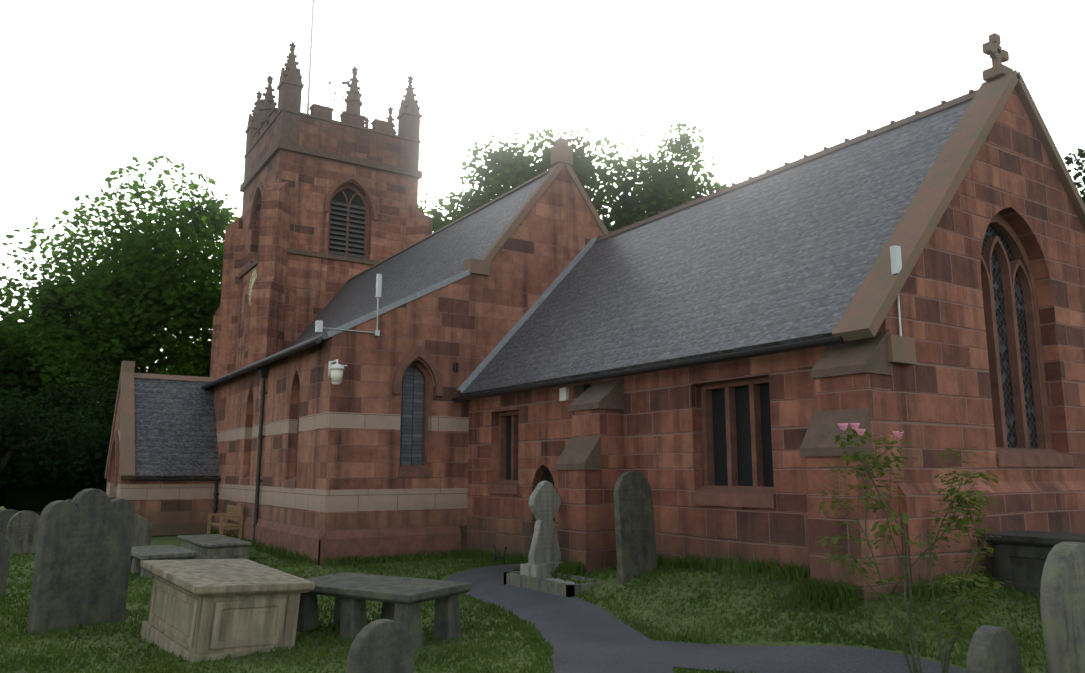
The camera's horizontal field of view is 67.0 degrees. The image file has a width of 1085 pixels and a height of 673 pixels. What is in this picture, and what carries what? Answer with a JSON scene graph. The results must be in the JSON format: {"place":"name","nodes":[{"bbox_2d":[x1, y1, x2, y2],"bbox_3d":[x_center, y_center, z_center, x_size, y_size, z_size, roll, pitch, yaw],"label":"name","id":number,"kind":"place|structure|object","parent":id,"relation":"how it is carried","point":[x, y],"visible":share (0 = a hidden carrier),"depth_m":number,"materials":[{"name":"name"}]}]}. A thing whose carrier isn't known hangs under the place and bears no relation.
{"place":"outdoors","nodes":[
{"label":"outdoors","id":0,"kind":"place"},
{"bbox_2d":[235,149,417,370],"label":"tower walls","id":1,"kind":"structure","parent":0,"point":[315,285],"depth_m":33.46,"materials":[{"name":"red stone"}]},
{"bbox_2d":[248,103,403,174],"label":"battlement parapet","id":2,"kind":"structure","parent":1,"relation":"on","point":[342,139],"depth_m":34.57,"materials":[{"name":"brown stone"}]},
{"bbox_2d":[238,108,422,277],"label":"tower strings","id":3,"kind":"object","parent":1,"relation":"attached to","point":[275,149],"visible":0.56,"depth_m":34.09},
{"bbox_2d":[244,42,421,179],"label":"pinnacles","id":4,"kind":"object","parent":1,"relation":"on","point":[290,86],"visible":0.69,"depth_m":35.48,"materials":[{"name":"beige stone"}]},
{"bbox_2d":[0,506,1047,672],"bbox_3d":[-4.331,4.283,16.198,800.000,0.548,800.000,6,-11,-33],"label":"ground","id":5,"kind":"structure","parent":0,"point":[610,583],"depth_m":9.02,"materials":[{"name":"green plant"}]},
{"bbox_2d":[0,532,9,594],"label":"headstone","id":6,"kind":"object","parent":5,"relation":"on","point":[4,552],"visible":0.88,"depth_m":12.41,"materials":[{"name":"grey stone"}]},
{"bbox_2d":[0,509,18,535],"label":"headstone","id":7,"kind":"object","parent":5,"relation":"on","point":[6,515],"visible":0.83,"depth_m":20.95,"materials":[{"name":"grey stone"}]},
{"bbox_2d":[6,510,39,554],"bbox_3d":[-11.624,4.447,18.382,0.110,1.069,0.700,-9,-13,31],"label":"headstone","id":8,"kind":"object","parent":5,"relation":"on","point":[22,532],"visible":0.71,"depth_m":18.33,"materials":[{"name":"grey stone"}]},
{"bbox_2d":[0,385,112,488],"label":"hedge","id":9,"kind":"object","parent":5,"relation":"on","point":[89,446],"depth_m":33.85,"materials":[{"name":"green plant"}]},
{"bbox_2d":[0,278,117,426],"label":"tree","id":10,"kind":"object","parent":5,"relation":"on","point":[11,368],"depth_m":48.13,"materials":[{"name":"green plant"}]},
{"bbox_2d":[18,354,119,475],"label":"holly tree","id":11,"kind":"object","parent":5,"relation":"on","point":[69,403],"depth_m":40.03,"materials":[{"name":"green plant"}]},
{"bbox_2d":[27,488,134,634],"bbox_3d":[-5.537,2.723,9.918,0.130,1.739,1.160,-3,-10,27],"label":"gravestone","id":12,"kind":"object","parent":5,"relation":"on","point":[82,558],"visible":0.98,"depth_m":9.83,"materials":[{"name":"grey stone"}]},
{"bbox_2d":[0,155,241,423],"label":"tree","id":13,"kind":"object","parent":5,"relation":"on","point":[122,315],"depth_m":45.28,"materials":[{"name":"green plant"}]},
{"bbox_2d":[132,514,151,545],"bbox_3d":[-8.436,4.091,16.396,0.120,1.139,1.180,-4,-10,37],"label":"round headstone","id":14,"kind":"object","parent":5,"relation":"on","point":[142,529],"visible":0.27,"depth_m":16.68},
{"bbox_2d":[106,389,217,535],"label":"porch walls","id":15,"kind":"structure","parent":5,"relation":"on","point":[165,508],"depth_m":23.77,"materials":[{"name":"beige stone"}]},
{"bbox_2d":[105,361,212,478],"bbox_3d":[-11.792,2.630,25.569,2.647,3.555,4.298,6,-11,-33],"label":"roof coping","id":16,"kind":"object","parent":15,"relation":"on","point":[128,375],"visible":0.85,"depth_m":24.43,"materials":[{"name":"brown stone"}]},
{"bbox_2d":[134,378,219,477],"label":"porch roof","id":17,"kind":"structure","parent":15,"relation":"on","point":[175,429],"depth_m":24.67,"materials":[{"name":"grey stone"}]},
{"bbox_2d":[130,544,197,577],"bbox_3d":[-7.196,4.232,15.276,0.950,0.510,2.000,7,-12,-37],"label":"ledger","id":18,"kind":"object","parent":5,"relation":"on","point":[157,552],"visible":0.4,"depth_m":14.77,"materials":[{"name":"grey stone"}]},
{"bbox_2d":[177,534,250,559],"bbox_3d":[-7.241,4.663,17.960,0.920,0.450,2.820,6,-11,-34],"label":"coped tomb by wall","id":19,"kind":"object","parent":5,"relation":"on","point":[212,546],"visible":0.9,"depth_m":17.04,"materials":[{"name":"grey stone"}]},
{"bbox_2d":[207,505,242,538],"bbox_3d":[-8.388,4.955,21.632,0.540,0.957,1.600,6,-11,-33],"label":"bench","id":20,"kind":"object","parent":5,"relation":"on","point":[234,512],"visible":0.96,"depth_m":21.45,"materials":[{"name":"brown wood"}]},
{"bbox_2d":[140,559,314,662],"bbox_3d":[-3.580,3.042,9.073,1.240,0.870,2.040,11,-12,-39],"label":"chest tomb","id":21,"kind":"object","parent":5,"relation":"on","point":[205,609],"visible":0.96,"depth_m":8.51,"materials":[{"name":"stone"}]},
{"bbox_2d":[210,182,431,379],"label":"tower buttresses","id":22,"kind":"structure","parent":5,"relation":"on","point":[267,314],"depth_m":31.91,"materials":[{"name":"red stone"}]},
{"bbox_2d":[247,268,256,306],"bbox_3d":[-12.080,-2.055,34.258,0.075,1.640,1.640,6,-11,-33],"label":"clock face","id":23,"kind":"object","parent":22,"relation":"attached to","point":[253,269],"visible":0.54,"depth_m":34.59,"materials":[{"name":"gold"}]},
{"bbox_2d":[249,270,256,303],"bbox_3d":[-12.069,-2.054,34.265,0.050,1.525,1.525,6,-11,-33],"label":"clock face","id":24,"kind":"object","parent":22,"relation":"attached to","point":[252,282],"visible":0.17,"depth_m":34.49},
{"bbox_2d":[307,0,313,113],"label":"flagpole","id":25,"kind":"object","parent":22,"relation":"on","point":[309,79],"visible":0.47,"depth_m":35.81,"materials":[{"name":"white metal"}]},
{"bbox_2d":[329,79,350,111],"bbox_3d":[-9.291,-9.549,37.381,1.052,5.200,0.782,3,-10,-17],"label":"weather vane","id":26,"kind":"object","parent":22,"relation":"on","point":[345,82],"visible":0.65,"depth_m":37.74,"materials":[{"name":"black metal"}]},
{"bbox_2d":[346,619,413,672],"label":"gravestone","id":27,"kind":"object","parent":5,"relation":"on","point":[382,646],"visible":1,"depth_m":6.05,"materials":[{"name":"grey stone"}]},
{"bbox_2d":[296,572,471,648],"bbox_3d":[-1.945,3.191,9.484,2.170,0.670,0.980,-8,-11,36],"label":"table tomb","id":28,"kind":"object","parent":5,"relation":"on","point":[401,599],"visible":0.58,"depth_m":9.16,"materials":[{"name":"grey stone"}]},
{"bbox_2d":[213,166,603,550],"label":"nave walls","id":29,"kind":"structure","parent":5,"relation":"on","point":[348,457],"depth_m":18.15,"materials":[{"name":"red stone"}]},
{"bbox_2d":[212,306,384,381],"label":"aisle roof","id":30,"kind":"structure","parent":29,"relation":"on","point":[319,336],"depth_m":24.29,"materials":[{"name":"grey stone"}]},
{"bbox_2d":[213,511,460,565],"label":"wall plinth","id":31,"kind":"structure","parent":29,"relation":"attached to","point":[319,545],"depth_m":17.11,"materials":[{"name":"red stone"}]},
{"bbox_2d":[328,359,346,384],"bbox_3d":[-4.145,0.732,16.557,0.410,0.520,0.570,6,-11,-33],"label":"lantern","id":32,"kind":"object","parent":29,"relation":"attached to","point":[334,366],"depth_m":16.33,"materials":[{"name":"white glass"}]},
{"bbox_2d":[321,269,471,338],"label":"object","id":33,"kind":"object","parent":29,"relation":"on","point":[366,317],"visible":0.32,"depth_m":17.76,"materials":[{"name":"grey metal"}]},
{"bbox_2d":[399,366,423,464],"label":"arched window","id":34,"kind":"structure","parent":29,"relation":"attached to","point":[411,422],"depth_m":17.98,"materials":[{"name":"grey glass"}]},
{"bbox_2d":[292,172,548,345],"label":"roof","id":35,"kind":"structure","parent":29,"relation":"on","point":[441,255],"depth_m":24.44,"materials":[{"name":"grey stone"}]},
{"bbox_2d":[346,167,552,281],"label":"roof ridge","id":36,"kind":"structure","parent":35,"relation":"on","point":[484,205],"depth_m":25.31,"materials":[{"name":"stone"}]},
{"bbox_2d":[457,237,596,393],"bbox_3d":[1.404,-0.450,20.676,7.843,4.175,0.157,6,-11,-33],"label":"roof flashing","id":37,"kind":"object","parent":29,"relation":"attached to","point":[518,325],"visible":0.39,"depth_m":19.40,"materials":[{"name":"grey metal"}]},
{"bbox_2d":[463,138,608,275],"bbox_3d":[0.418,-3.135,20.700,5.201,3.890,0.370,6,-11,-33],"label":"gable coping","id":38,"kind":"object","parent":29,"relation":"on","point":[561,153],"visible":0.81,"depth_m":20.38,"materials":[{"name":"beige stone"}]},
{"bbox_2d":[107,174,1073,508],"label":"window surrounds","id":39,"kind":"object","parent":29,"relation":"attached to","point":[759,494],"visible":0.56,"depth_m":12.07,"materials":[{"name":"brown stone"}]},
{"bbox_2d":[257,201,366,257],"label":"window louvers","id":40,"kind":"object","parent":39,"relation":"attached to","point":[345,229],"visible":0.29,"depth_m":34.11,"materials":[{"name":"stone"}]},
{"bbox_2d":[981,225,1037,448],"bbox_3d":[6.583,-0.074,11.854,1.950,3.550,0.001,6,-11,-33],"label":"window glass","id":41,"kind":"object","parent":39,"relation":"in","point":[1005,362],"visible":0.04,"depth_m":12.02,"materials":[{"name":"grey glass"}]},
{"bbox_2d":[315,245,901,335],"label":"antennas","id":42,"kind":"structure","parent":29,"relation":"attached to","point":[896,259],"depth_m":10.05,"materials":[{"name":"grey metal"}]},
{"bbox_2d":[134,336,846,564],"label":"rainwater goods","id":43,"kind":"object","parent":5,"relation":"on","point":[579,389],"visible":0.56,"depth_m":15.62,"materials":[{"name":"black metal"}]},
{"bbox_2d":[504,571,605,596],"bbox_3d":[0.194,3.801,12.647,0.750,0.180,1.850,6,-11,-33],"label":"grave kerb","id":44,"kind":"object","parent":5,"relation":"on","point":[516,578],"visible":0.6,"depth_m":12.27,"materials":[{"name":"grey stone"}]},
{"bbox_2d":[520,481,564,578],"bbox_3d":[0.040,3.204,13.399,0.340,1.669,0.840,-8,-12,40],"label":"stone cross monument","id":45,"kind":"object","parent":44,"relation":"on","point":[544,504],"visible":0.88,"depth_m":13.29,"materials":[{"name":"stone"}]},
{"bbox_2d":[544,577,576,583],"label":"kerb grave chippings","id":46,"kind":"object","parent":44,"relation":"in","point":[559,580],"visible":0.07,"depth_m":12.77,"materials":[{"name":"grey gravel"}]},
{"bbox_2d":[418,127,728,232],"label":"tree","id":47,"kind":"object","parent":5,"relation":"on","point":[510,170],"visible":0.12,"depth_m":41.82,"materials":[{"name":"green plant"}]},
{"bbox_2d":[203,527,998,614],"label":"grass weeds by walls","id":48,"kind":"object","parent":5,"relation":"on","point":[814,591],"visible":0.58,"depth_m":11.20,"materials":[{"name":"green plant"}]},
{"bbox_2d":[614,471,656,583],"bbox_3d":[1.375,2.815,12.160,0.780,1.619,0.110,11,-19,-42],"label":"gravestone","id":49,"kind":"object","parent":5,"relation":"on","point":[635,529],"visible":0.88,"depth_m":12.08,"materials":[{"name":"grey stone"}]},
{"bbox_2d":[467,88,1084,571],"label":"chancel walls","id":50,"kind":"structure","parent":5,"relation":"on","point":[941,396],"depth_m":11.95,"materials":[{"name":"red stone"}]},
{"bbox_2d":[559,387,568,400],"bbox_3d":[0.404,1.075,15.248,0.070,0.240,0.220,6,-11,-33],"label":"alarm box","id":51,"kind":"object","parent":50,"relation":"attached to","point":[564,394],"visible":1,"depth_m":15.19,"materials":[{"name":"white paint"}]},
{"bbox_2d":[459,97,973,395],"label":"roof","id":52,"kind":"structure","parent":50,"relation":"on","point":[788,256],"depth_m":13.83,"materials":[{"name":"grey stone"}]},
{"bbox_2d":[558,373,1084,601],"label":"buttresses","id":53,"kind":"structure","parent":50,"relation":"attached to","point":[586,526],"depth_m":9.76,"materials":[{"name":"red stone"}]},
{"bbox_2d":[555,329,891,469],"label":"buttress caps","id":54,"kind":"object","parent":53,"relation":"on","point":[864,355],"visible":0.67,"depth_m":9.80,"materials":[{"name":"brown stone"}]},
{"bbox_2d":[832,70,1084,364],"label":"gable coping","id":55,"kind":"object","parent":50,"relation":"on","point":[871,304],"visible":0.67,"depth_m":10.90,"materials":[{"name":"beige stone"}]},
{"bbox_2d":[982,33,1012,81],"bbox_3d":[6.998,-4.305,12.643,0.570,0.735,0.300,6,-11,-33],"label":"stone cross","id":56,"kind":"object","parent":55,"relation":"on","point":[992,48],"visible":0.94,"depth_m":12.57,"materials":[{"name":"beige stone"}]},
{"bbox_2d":[640,641,965,672],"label":"footpath","id":57,"kind":"structure","parent":5,"relation":"on","point":[791,659],"depth_m":7.88,"materials":[{"name":"grey asphalt"}]},
{"bbox_2d":[816,422,1009,672],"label":"rose bush","id":58,"kind":"object","parent":5,"relation":"on","point":[965,520],"depth_m":7.23,"materials":[{"name":"green plant"}]},
{"bbox_2d":[966,625,1023,672],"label":"headstone","id":59,"kind":"object","parent":5,"relation":"on","point":[993,649],"visible":1,"depth_m":5.14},
{"bbox_2d":[982,530,1084,597],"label":"chest tomb","id":60,"kind":"object","parent":5,"relation":"on","point":[1019,558],"visible":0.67,"depth_m":9.55,"materials":[{"name":"grey stone"}]},
{"bbox_2d":[1040,542,1084,672],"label":"tall headstone","id":61,"kind":"object","parent":5,"relation":"on","point":[1062,598],"visible":1,"depth_m":5.24,"materials":[{"name":"grey stone"}]},
{"bbox_2d":[1063,146,1084,203],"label":"tree","id":62,"kind":"object","parent":5,"relation":"on","point":[1080,154],"visible":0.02,"depth_m":25.50,"materials":[{"name":"green plant"}]},
{"bbox_2d":[0,0,1084,405],"label":"sky","id":63,"kind":"structure","parent":0,"point":[88,87],"materials":[{"name":"white"}]},
{"bbox_2d":[446,564,674,672],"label":"path","id":64,"kind":"structure","parent":0,"point":[581,636],"depth_m":9.58,"materials":[{"name":"grey asphalt"}]},
{"bbox_2d":[576,123,733,232],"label":"tree","id":65,"kind":"object","parent":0,"point":[682,145],"depth_m":44.22,"materials":[{"name":"green plant"}]},
{"bbox_2d":[594,89,978,242],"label":"roof ridge","id":66,"kind":"structure","parent":0,"point":[915,116],"depth_m":15.44,"materials":[{"name":"stone"}]}
]}

